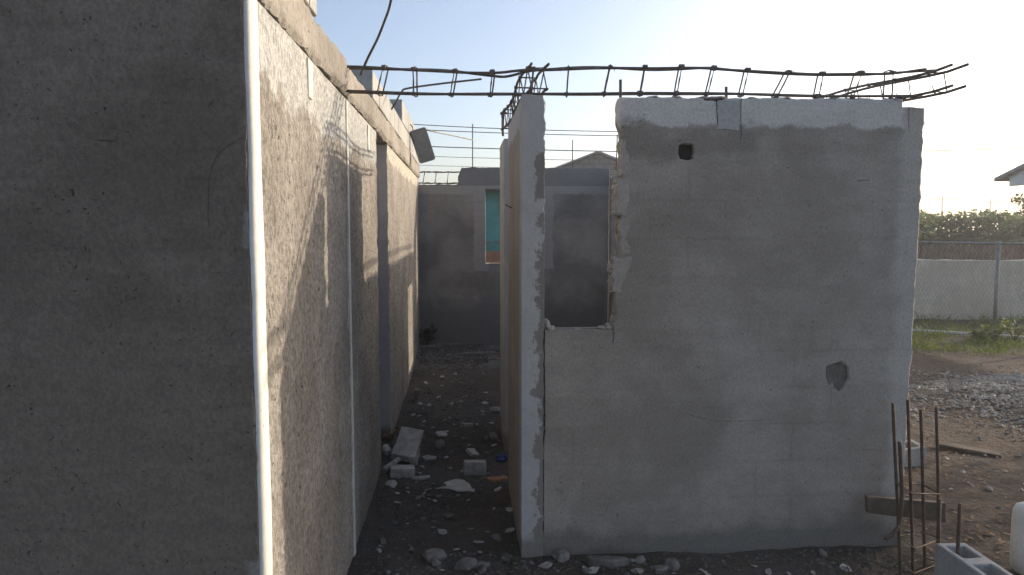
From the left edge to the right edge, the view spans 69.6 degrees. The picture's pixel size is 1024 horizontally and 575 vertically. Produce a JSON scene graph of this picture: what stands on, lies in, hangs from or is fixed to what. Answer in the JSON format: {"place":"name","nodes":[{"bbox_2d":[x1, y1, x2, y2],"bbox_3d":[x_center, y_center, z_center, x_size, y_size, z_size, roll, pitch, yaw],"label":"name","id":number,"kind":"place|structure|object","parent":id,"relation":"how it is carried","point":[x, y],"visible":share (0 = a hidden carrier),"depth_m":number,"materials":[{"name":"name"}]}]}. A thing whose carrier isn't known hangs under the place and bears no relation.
{"place":"outdoors","nodes":[
{"label":"outdoors","id":0,"kind":"place"},
{"bbox_2d":[314,0,1023,230],"label":"sky","id":1,"kind":"structure","parent":0,"point":[807,36],"materials":[{"name":"blue"}]},
{"bbox_2d":[347,231,1023,574],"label":"ground","id":2,"kind":"structure","parent":0,"point":[1008,485],"depth_m":4.99,"materials":[{"name":"soil"}]},
{"bbox_2d":[0,0,272,574],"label":"rendered wall","id":3,"kind":"structure","parent":2,"relation":"on","point":[134,427],"depth_m":2.06,"materials":[{"name":"grey concrete"}]},
{"bbox_2d":[257,0,419,574],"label":"plastered wall","id":4,"kind":"structure","parent":2,"relation":"on","point":[340,167],"depth_m":3.27,"materials":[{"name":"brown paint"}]},
{"bbox_2d":[359,0,391,75],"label":"bent bar","id":5,"kind":"object","parent":4,"relation":"attached to","point":[377,38],"visible":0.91,"depth_m":4.07,"materials":[{"name":"black metal"}]},
{"bbox_2d":[391,78,481,109],"bbox_3d":[-0.654,-1.548,5.879,0.874,0.187,0.150,2,5,27],"label":"hooked bar","id":6,"kind":"object","parent":4,"relation":"attached to","point":[426,85],"visible":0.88,"depth_m":5.82,"materials":[{"name":"black metal"}]},
{"bbox_2d":[410,124,472,162],"bbox_3d":[-0.733,-1.739,9.289,0.321,0.496,2.083,2,5,18],"label":"hanging panel","id":7,"kind":"object","parent":4,"relation":"attached to","point":[422,144],"visible":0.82,"depth_m":8.35,"materials":[{"name":"grey metal"}]},
{"bbox_2d":[379,538,385,544],"bbox_3d":[-0.732,1.431,4.154,0.039,0.039,0.043,-15,-9,41],"label":"stone","id":8,"kind":"object","parent":2,"relation":"on","point":[382,541],"visible":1,"depth_m":4.14,"materials":[{"name":"grey stone"}]},
{"bbox_2d":[382,444,391,455],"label":"cement chunk","id":9,"kind":"object","parent":2,"relation":"on","point":[386,450],"visible":0.94,"depth_m":5.66,"materials":[{"name":"grey concrete"}]},
{"bbox_2d":[383,427,397,439],"bbox_3d":[-0.999,1.190,6.029,0.135,0.115,0.130,4,6,41],"label":"dry weed","id":10,"kind":"object","parent":2,"relation":"on","point":[388,435],"visible":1,"depth_m":6.01,"materials":[{"name":"brown plant"}]},
{"bbox_2d":[385,480,396,487],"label":"cement chunk","id":11,"kind":"object","parent":2,"relation":"on","point":[391,483],"visible":0.99,"depth_m":5.03,"materials":[{"name":"grey concrete"}]},
{"bbox_2d":[382,457,400,470],"bbox_3d":[-0.867,1.273,5.312,0.037,0.030,0.172,3,18,34],"label":"broken block","id":12,"kind":"object","parent":2,"relation":"on","point":[395,461],"depth_m":5.30,"materials":[{"name":"grey concrete"}]},
{"bbox_2d":[390,465,414,477],"bbox_3d":[-0.788,1.321,5.290,0.184,0.070,0.137,3,-2,-14],"label":"broken block","id":13,"kind":"object","parent":2,"relation":"on","point":[401,471],"depth_m":5.23,"materials":[{"name":"grey concrete"}]},
{"bbox_2d":[390,426,423,461],"bbox_3d":[-0.806,1.209,5.696,0.195,0.055,0.407,8,21,-1],"label":"broken block","id":14,"kind":"object","parent":2,"relation":"on","point":[408,443],"depth_m":5.66,"materials":[{"name":"grey concrete"}]},
{"bbox_2d":[407,545,412,551],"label":"stone","id":15,"kind":"object","parent":2,"relation":"on","point":[410,548],"visible":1,"depth_m":4.08,"materials":[{"name":"grey stone"}]},
{"bbox_2d":[409,448,419,465],"bbox_3d":[-0.743,1.276,5.638,0.059,0.100,0.308,-6,13,0],"label":"broken block","id":16,"kind":"object","parent":2,"relation":"on","point":[414,458],"depth_m":5.49,"materials":[{"name":"grey concrete"}]},
{"bbox_2d":[414,388,418,401],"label":"broken block","id":17,"kind":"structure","parent":2,"relation":"on","point":[416,394],"depth_m":7.42,"materials":[{"name":"grey concrete"}]},
{"bbox_2d":[411,475,429,479],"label":"cement chunk","id":18,"kind":"object","parent":2,"relation":"on","point":[425,477],"visible":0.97,"depth_m":5.21,"materials":[{"name":"grey concrete"}]},
{"bbox_2d":[419,323,437,344],"bbox_3d":[-1.179,0.657,10.244,0.310,0.324,0.340,0,5,-4],"label":"weed","id":19,"kind":"object","parent":2,"relation":"on","point":[426,333],"visible":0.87,"depth_m":10.26,"materials":[{"name":"green plant"}]},
{"bbox_2d":[422,456,436,460],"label":"cement chunk","id":20,"kind":"object","parent":2,"relation":"on","point":[429,458],"visible":1,"depth_m":5.66,"materials":[{"name":"grey concrete"}]},
{"bbox_2d":[423,548,446,562],"bbox_3d":[-0.417,1.461,3.986,0.129,0.084,0.104,-1,10,-27],"label":"cement chunk","id":21,"kind":"object","parent":2,"relation":"on","point":[430,554],"visible":0.85,"depth_m":3.96,"materials":[{"name":"grey concrete"}]},
{"bbox_2d":[431,558,441,566],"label":"cement chunk","id":22,"kind":"object","parent":2,"relation":"on","point":[435,562],"visible":1,"depth_m":3.89,"materials":[{"name":"grey concrete"}]},
{"bbox_2d":[433,439,445,447],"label":"cement chunk","id":23,"kind":"object","parent":2,"relation":"on","point":[438,443],"visible":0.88,"depth_m":5.93,"materials":[{"name":"concrete"}]},
{"bbox_2d":[436,431,446,436],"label":"cement chunk","id":24,"kind":"object","parent":2,"relation":"on","point":[441,434],"visible":1,"depth_m":6.19,"materials":[{"name":"grey concrete"}]},
{"bbox_2d":[438,529,446,534],"bbox_3d":[-0.409,1.424,4.297,0.055,0.008,0.079,-15,17,-43],"label":"cement flake","id":25,"kind":"object","parent":2,"relation":"on","point":[440,532],"visible":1,"depth_m":4.29,"materials":[{"name":"grey concrete"}]},
{"bbox_2d":[442,513,453,518],"bbox_3d":[-0.391,1.402,4.518,0.065,0.040,0.074,9,-12,-35],"label":"stone","id":26,"kind":"object","parent":2,"relation":"on","point":[448,515],"visible":1,"depth_m":4.50,"materials":[{"name":"grey stone"}]},
{"bbox_2d":[436,479,473,491],"bbox_3d":[-0.386,1.346,5.016,0.273,0.017,0.151,0,19,2],"label":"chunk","id":27,"kind":"object","parent":2,"relation":"on","point":[459,485],"visible":1,"depth_m":5.00,"materials":[{"name":"grey concrete"}]},
{"bbox_2d":[455,557,476,570],"bbox_3d":[-0.234,1.460,3.872,0.123,0.074,0.118,-15,10,44],"label":"cement chunk","id":28,"kind":"object","parent":2,"relation":"on","point":[466,564],"visible":0.9,"depth_m":3.85,"materials":[{"name":"grey concrete"}]},
{"bbox_2d":[461,423,472,426],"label":"cement chunk","id":29,"kind":"object","parent":2,"relation":"on","point":[466,424],"visible":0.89,"depth_m":6.57,"materials":[{"name":"grey concrete"}]},
{"bbox_2d":[466,448,478,456],"bbox_3d":[-0.302,1.272,5.670,0.076,0.030,0.091,9,18,-39],"label":"broken block","id":30,"kind":"object","parent":2,"relation":"on","point":[472,452],"depth_m":5.65,"materials":[{"name":"grey concrete"}]},
{"bbox_2d":[463,460,486,475],"bbox_3d":[-0.274,1.318,5.387,0.178,0.100,0.116,2,-4,-12],"label":"broken block","id":31,"kind":"object","parent":2,"relation":"on","point":[474,467],"depth_m":5.34,"materials":[{"name":"grey concrete"}]},
{"bbox_2d":[462,351,488,354],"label":"cement chunk","id":32,"kind":"object","parent":2,"relation":"on","point":[472,353],"visible":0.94,"depth_m":9.78,"materials":[{"name":"grey concrete"}]},
{"bbox_2d":[473,561,490,568],"bbox_3d":[-0.170,1.465,3.885,0.114,0.030,0.044,-2,5,-19],"label":"cement chunk","id":33,"kind":"object","parent":2,"relation":"on","point":[479,563],"visible":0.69,"depth_m":3.88,"materials":[{"name":"grey concrete"}]},
{"bbox_2d":[477,564,486,571],"bbox_3d":[-0.157,1.467,3.834,0.049,0.047,0.042,3,6,31],"label":"stone","id":34,"kind":"object","parent":2,"relation":"on","point":[482,567],"visible":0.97,"depth_m":3.83,"materials":[{"name":"grey stone"}]},
{"bbox_2d":[482,435,488,440],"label":"cement chunk","id":35,"kind":"object","parent":2,"relation":"on","point":[485,437],"visible":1,"depth_m":6.15,"materials":[{"name":"concrete"}]},
{"bbox_2d":[488,432,499,440],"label":"cement chunk","id":36,"kind":"object","parent":2,"relation":"on","point":[492,436],"visible":0.94,"depth_m":6.15,"materials":[{"name":"concrete"}]},
{"bbox_2d":[489,407,499,411],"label":"cement chunk","id":37,"kind":"object","parent":2,"relation":"on","point":[494,409],"visible":0.83,"depth_m":7.09,"materials":[{"name":"grey concrete"}]},
{"bbox_2d":[490,533,501,541],"bbox_3d":[-0.090,1.435,4.215,0.068,0.054,0.059,-1,5,-10],"label":"stone","id":38,"kind":"object","parent":2,"relation":"on","point":[497,537],"visible":1,"depth_m":4.20,"materials":[{"name":"grey stone"}]},
{"bbox_2d":[486,475,507,482],"bbox_3d":[-0.105,1.367,5.236,0.158,0.030,0.088,-2,5,-21],"label":"cement chunk","id":39,"kind":"object","parent":2,"relation":"on","point":[494,479],"visible":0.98,"depth_m":5.22,"materials":[{"name":"orange ceramic"}]},
{"bbox_2d":[495,453,507,461],"bbox_3d":[-0.080,1.310,5.674,0.100,0.068,0.074,0,5,-4],"label":"plastic bag","id":40,"kind":"object","parent":2,"relation":"on","point":[502,457],"visible":1,"depth_m":5.65,"materials":[{"name":"blue plastic"}]},
{"bbox_2d":[501,553,512,562],"bbox_3d":[-0.026,1.460,3.959,0.057,0.044,0.066,3,5,28],"label":"stone","id":41,"kind":"object","parent":2,"relation":"on","point":[506,558],"visible":1,"depth_m":3.94,"materials":[{"name":"grey stone"}]},
{"bbox_2d":[505,507,512,511],"bbox_3d":[-0.016,1.401,4.651,0.049,0.008,0.067,-11,12,-40],"label":"cement flake","id":42,"kind":"object","parent":2,"relation":"on","point":[509,509],"visible":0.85,"depth_m":4.64,"materials":[{"name":"grey concrete"}]},
{"bbox_2d":[505,527,514,531],"bbox_3d":[-0.017,1.434,4.353,0.067,0.008,0.049,-16,9,-28],"label":"cement flake","id":43,"kind":"object","parent":2,"relation":"on","point":[510,529],"visible":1,"depth_m":4.35,"materials":[{"name":"grey concrete"}]},
{"bbox_2d":[418,167,609,344],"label":"wall","id":44,"kind":"structure","parent":2,"relation":"on","point":[459,283],"depth_m":10.42,"materials":[{"name":"grey concrete"}]},
{"bbox_2d":[418,171,459,183],"bbox_3d":[-1.001,-1.541,10.323,0.676,0.181,0.116,0,5,-4],"label":"rebar cage","id":45,"kind":"object","parent":44,"relation":"on","point":[424,172],"visible":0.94,"depth_m":10.28,"materials":[{"name":"black metal"}]},
{"bbox_2d":[472,124,472,166],"bbox_3d":[-0.552,-1.971,10.329,0.017,0.639,0.016,0,5,-4],"label":"starter bar","id":46,"kind":"object","parent":44,"relation":"on","point":[472,145],"visible":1,"depth_m":10.32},
{"bbox_2d":[500,94,545,557],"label":"partition wall","id":47,"kind":"structure","parent":2,"relation":"on","point":[522,217],"depth_m":3.91,"materials":[{"name":"grey concrete"}]},
{"bbox_2d":[500,62,549,130],"bbox_3d":[0.048,-1.137,4.580,0.125,0.168,1.733,0,5,-5],"label":"rebar cage","id":48,"kind":"object","parent":47,"relation":"on","point":[530,88],"visible":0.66,"depth_m":4.12,"materials":[{"name":"black metal"}]},
{"bbox_2d":[501,111,506,135],"bbox_3d":[-0.061,-1.238,5.548,0.028,0.168,0.249,-1,5,-6],"label":"bent tie","id":49,"kind":"object","parent":48,"relation":"attached to","point":[501,123],"visible":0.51,"depth_m":5.60,"materials":[{"name":"black metal"}]},
{"bbox_2d":[538,561,552,568],"bbox_3d":[0.172,1.443,3.825,0.079,0.008,0.055,-12,18,13],"label":"cement flake","id":50,"kind":"object","parent":2,"relation":"on","point":[546,565],"visible":1,"depth_m":3.82,"materials":[{"name":"grey concrete"}]},
{"bbox_2d":[485,183,609,290],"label":"teal house","id":51,"kind":"structure","parent":2,"relation":"on","point":[492,198],"depth_m":13.96,"materials":[{"name":"paint"}]},
{"bbox_2d":[553,549,569,562],"bbox_3d":[0.269,1.429,3.921,0.086,0.066,0.079,12,0,-33],"label":"cement chunk","id":52,"kind":"object","parent":2,"relation":"on","point":[561,555],"visible":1,"depth_m":3.90,"materials":[{"name":"grey concrete"}]},
{"bbox_2d":[555,151,617,176],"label":"block house","id":53,"kind":"structure","parent":2,"relation":"on","point":[598,159],"depth_m":30.23,"materials":[{"name":"grey concrete"}]},
{"bbox_2d":[423,165,1005,168],"bbox_3d":[10.872,-5.306,31.086,42.001,0.777,0.016,0,5,-4],"label":"power line","id":54,"kind":"object","parent":53,"relation":"attached to","point":[922,168],"visible":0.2,"depth_m":31.56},
{"bbox_2d":[432,146,1023,151],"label":"power line","id":55,"kind":"object","parent":53,"relation":"attached to","point":[617,151],"visible":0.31,"depth_m":30.26,"materials":[{"name":"black metal"}]},
{"bbox_2d":[435,156,1023,160],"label":"power line","id":56,"kind":"object","parent":53,"relation":"attached to","point":[614,160],"visible":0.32,"depth_m":30.48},
{"bbox_2d":[582,567,591,572],"bbox_3d":[0.386,1.460,3.792,0.058,0.041,0.032,-10,0,5],"label":"stone","id":57,"kind":"object","parent":2,"relation":"on","point":[585,569],"visible":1,"depth_m":3.78,"materials":[{"name":"grey stone"}]},
{"bbox_2d":[588,567,598,573],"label":"cement flake","id":58,"kind":"object","parent":2,"relation":"on","point":[594,570],"visible":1,"depth_m":3.78,"materials":[{"name":"grey concrete"}]},
{"bbox_2d":[586,555,629,568],"bbox_3d":[0.501,1.434,3.842,0.228,0.050,0.074,0,5,5],"label":"cement chunk","id":59,"kind":"object","parent":2,"relation":"on","point":[612,562],"visible":0.98,"depth_m":3.83,"materials":[{"name":"grey concrete"}]},
{"bbox_2d":[608,176,616,321],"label":"room wall","id":60,"kind":"structure","parent":2,"relation":"on","point":[612,242],"depth_m":10.37,"materials":[{"name":"grey concrete"}]},
{"bbox_2d":[355,343,909,574],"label":"rubble","id":61,"kind":"object","parent":2,"relation":"on","point":[449,348],"visible":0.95,"depth_m":4.64,"materials":[{"name":"stone"}]},
{"bbox_2d":[630,568,643,573],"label":"cement flake","id":62,"kind":"object","parent":2,"relation":"on","point":[639,570],"visible":1,"depth_m":3.77,"materials":[{"name":"grey concrete"}]},
{"bbox_2d":[634,555,645,562],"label":"cement chunk","id":63,"kind":"object","parent":2,"relation":"on","point":[640,558],"visible":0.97,"depth_m":3.87,"materials":[{"name":"grey concrete"}]},
{"bbox_2d":[650,564,667,573],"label":"cement chunk","id":64,"kind":"object","parent":2,"relation":"on","point":[658,568],"visible":0.97,"depth_m":3.78,"materials":[{"name":"grey concrete"}]},
{"bbox_2d":[665,558,679,570],"bbox_3d":[0.838,1.448,3.842,0.083,0.044,0.088,11,23,32],"label":"cement chunk","id":65,"kind":"object","parent":2,"relation":"on","point":[672,564],"visible":0.94,"depth_m":3.83,"materials":[{"name":"grey concrete"}]},
{"bbox_2d":[536,549,860,574],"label":"rubble","id":66,"kind":"object","parent":2,"relation":"on","point":[761,562],"visible":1,"depth_m":3.81,"materials":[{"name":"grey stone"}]},
{"bbox_2d":[543,96,924,555],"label":"front wall","id":67,"kind":"structure","parent":2,"relation":"on","point":[732,375],"depth_m":3.93,"materials":[{"name":"grey concrete"}]},
{"bbox_2d":[619,79,621,96],"bbox_3d":[0.587,-0.819,3.986,0.020,0.598,0.017,0,5,-4],"label":"starter bar","id":68,"kind":"object","parent":67,"relation":"attached to","point":[620,85],"visible":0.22,"depth_m":3.96,"materials":[{"name":"black metal"}]},
{"bbox_2d":[346,64,934,98],"bbox_3d":[0.715,-1.073,3.839,3.162,0.192,0.118,0,5,-4],"label":"rebar cage","id":69,"kind":"object","parent":67,"relation":"on","point":[491,73],"visible":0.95,"depth_m":3.81,"materials":[{"name":"black metal"}]},
{"bbox_2d":[865,495,945,521],"bbox_3d":[2.104,1.183,3.940,0.445,0.154,0.030,0,5,-4],"label":"plank","id":70,"kind":"object","parent":67,"relation":"attached to","point":[882,505],"visible":0.76,"depth_m":3.92,"materials":[{"name":"wood"}]},
{"bbox_2d":[765,568,771,574],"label":"cement flake","id":71,"kind":"object","parent":2,"relation":"on","point":[768,571],"visible":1,"depth_m":3.77,"materials":[{"name":"grey concrete"}]},
{"bbox_2d":[818,549,827,556],"bbox_3d":[1.667,1.432,3.954,0.034,0.039,0.058,-2,5,-20],"label":"stone","id":72,"kind":"object","parent":2,"relation":"on","point":[822,552],"visible":0.91,"depth_m":3.94,"materials":[{"name":"grey stone"}]},
{"bbox_2d":[839,563,851,571],"bbox_3d":[1.724,1.452,3.801,0.049,0.008,0.067,-24,36,-38],"label":"cement flake","id":73,"kind":"object","parent":2,"relation":"on","point":[842,564],"visible":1,"depth_m":3.81,"materials":[{"name":"grey concrete"}]},
{"bbox_2d":[904,439,926,466],"bbox_3d":[2.874,1.285,5.524,0.404,0.200,0.154,-5,12,-12],"label":"concrete block","id":74,"kind":"object","parent":2,"relation":"on","point":[915,452],"depth_m":5.47,"materials":[{"name":"grey concrete"}]},
{"bbox_2d":[891,399,941,574],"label":"column rebar","id":75,"kind":"object","parent":2,"relation":"on","point":[923,532],"depth_m":3.69,"materials":[{"name":"brown metal"}]},
{"bbox_2d":[884,441,903,540],"bbox_3d":[1.846,0.981,3.546,0.118,0.470,0.040,-3,6,-34],"label":"hooked bar","id":76,"kind":"object","parent":75,"relation":"attached to","point":[901,502],"visible":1,"depth_m":3.56,"materials":[{"name":"brown metal"}]},
{"bbox_2d":[929,195,956,226],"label":"utility pole","id":77,"kind":"object","parent":2,"relation":"on","point":[942,199],"visible":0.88,"depth_m":155.44,"materials":[{"name":"grey metal"}]},
{"bbox_2d":[956,503,961,555],"bbox_3d":[2.172,1.267,3.588,0.016,0.441,0.017,0,5,-4],"label":"starter bar","id":78,"kind":"object","parent":2,"relation":"on","point":[959,514],"visible":0.84,"depth_m":3.58,"materials":[{"name":"metal"}]},
{"bbox_2d":[901,371,1023,573],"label":"leaf litter","id":79,"kind":"object","parent":2,"relation":"on","point":[971,516],"visible":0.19,"depth_m":5.26,"materials":[{"name":"brown plant"}]},
{"bbox_2d":[909,363,1023,490],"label":"gravel pile","id":80,"kind":"object","parent":2,"relation":"on","point":[1006,380],"visible":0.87,"depth_m":7.50,"materials":[{"name":"grey gravel"}]},
{"bbox_2d":[912,241,1023,338],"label":"chain link fence","id":81,"kind":"object","parent":2,"relation":"on","point":[996,280],"visible":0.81,"depth_m":11.82,"materials":[{"name":"grey metal"}]},
{"bbox_2d":[914,259,1023,319],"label":"boundary wall","id":82,"kind":"structure","parent":2,"relation":"on","point":[967,282],"depth_m":14.18,"materials":[{"name":"grey concrete"}]},
{"bbox_2d":[939,441,1000,457],"bbox_3d":[3.617,1.284,5.840,0.442,0.030,0.105,7,11,34],"label":"offcut","id":83,"kind":"object","parent":2,"relation":"on","point":[965,448],"visible":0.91,"depth_m":5.82,"materials":[{"name":"brown wood"}]},
{"bbox_2d":[917,245,1023,259],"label":"zinc fence","id":84,"kind":"object","parent":2,"relation":"on","point":[1004,255],"visible":0.15,"depth_m":18.00,"materials":[{"name":"grey metal"}]},
{"bbox_2d":[918,209,1023,245],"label":"hedge","id":85,"kind":"object","parent":2,"relation":"on","point":[1007,222],"visible":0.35,"depth_m":22.61,"materials":[{"name":"green plant"}]},
{"bbox_2d":[934,543,1012,574],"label":"concrete block","id":86,"kind":"object","parent":2,"relation":"on","point":[969,560],"depth_m":3.55,"materials":[{"name":"grey concrete"}]},
{"bbox_2d":[965,326,993,338],"bbox_3d":[7.224,0.711,11.402,0.390,0.246,0.395,1,5,16],"label":"weed","id":87,"kind":"object","parent":2,"relation":"on","point":[975,333],"visible":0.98,"depth_m":11.34,"materials":[{"name":"green plant"}]},
{"bbox_2d":[984,485,992,491],"bbox_3d":[3.262,1.377,5.040,0.058,0.038,0.065,1,5,17],"label":"stone","id":88,"kind":"object","parent":2,"relation":"on","point":[988,488],"visible":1,"depth_m":5.03,"materials":[{"name":"grey stone"}]},
{"bbox_2d":[981,198,1000,222],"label":"utility pole","id":89,"kind":"object","parent":2,"relation":"on","point":[990,202],"visible":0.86,"depth_m":156.20,"materials":[{"name":"grey metal"}]},
{"bbox_2d":[977,321,1014,340],"bbox_3d":[7.471,0.683,11.435,0.414,0.306,0.457,-2,5,-26],"label":"weed","id":90,"kind":"object","parent":2,"relation":"on","point":[996,330],"visible":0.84,"depth_m":11.39,"materials":[{"name":"green plant"}]},
{"bbox_2d":[994,163,1023,185],"bbox_3d":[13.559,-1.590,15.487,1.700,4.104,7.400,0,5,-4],"label":"white house","id":91,"kind":"structure","parent":2,"relation":"on","point":[1014,176],"depth_m":18.49,"materials":[{"name":"paint"}]},
{"bbox_2d":[1001,317,1023,340],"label":"weed","id":92,"kind":"object","parent":2,"relation":"on","point":[1018,328],"visible":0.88,"depth_m":11.38,"materials":[{"name":"green plant"}]},
{"bbox_2d":[1009,502,1023,574],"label":"plastic container","id":93,"kind":"object","parent":2,"relation":"on","point":[1016,558],"visible":1,"depth_m":3.81,"materials":[{"name":"white plastic"}]},
{"bbox_2d":[1010,193,1023,217],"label":"tree","id":94,"kind":"object","parent":2,"relation":"on","point":[1015,199],"visible":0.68,"depth_m":24.83,"materials":[{"name":"green plant"}]},
{"bbox_2d":[414,115,1023,131],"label":"power line","id":95,"kind":"object","parent":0,"point":[616,131],"visible":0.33,"depth_m":29.84,"materials":[{"name":"black metal"}]},
{"bbox_2d":[433,128,1023,135],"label":"power line","id":96,"kind":"object","parent":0,"point":[616,135],"visible":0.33,"depth_m":30.03,"materials":[{"name":"black metal"}]},
{"bbox_2d":[912,312,1023,355],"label":"grass","id":97,"kind":"structure","parent":0,"point":[987,340],"depth_m":11.30,"materials":[{"name":"green plant"}]}
]}

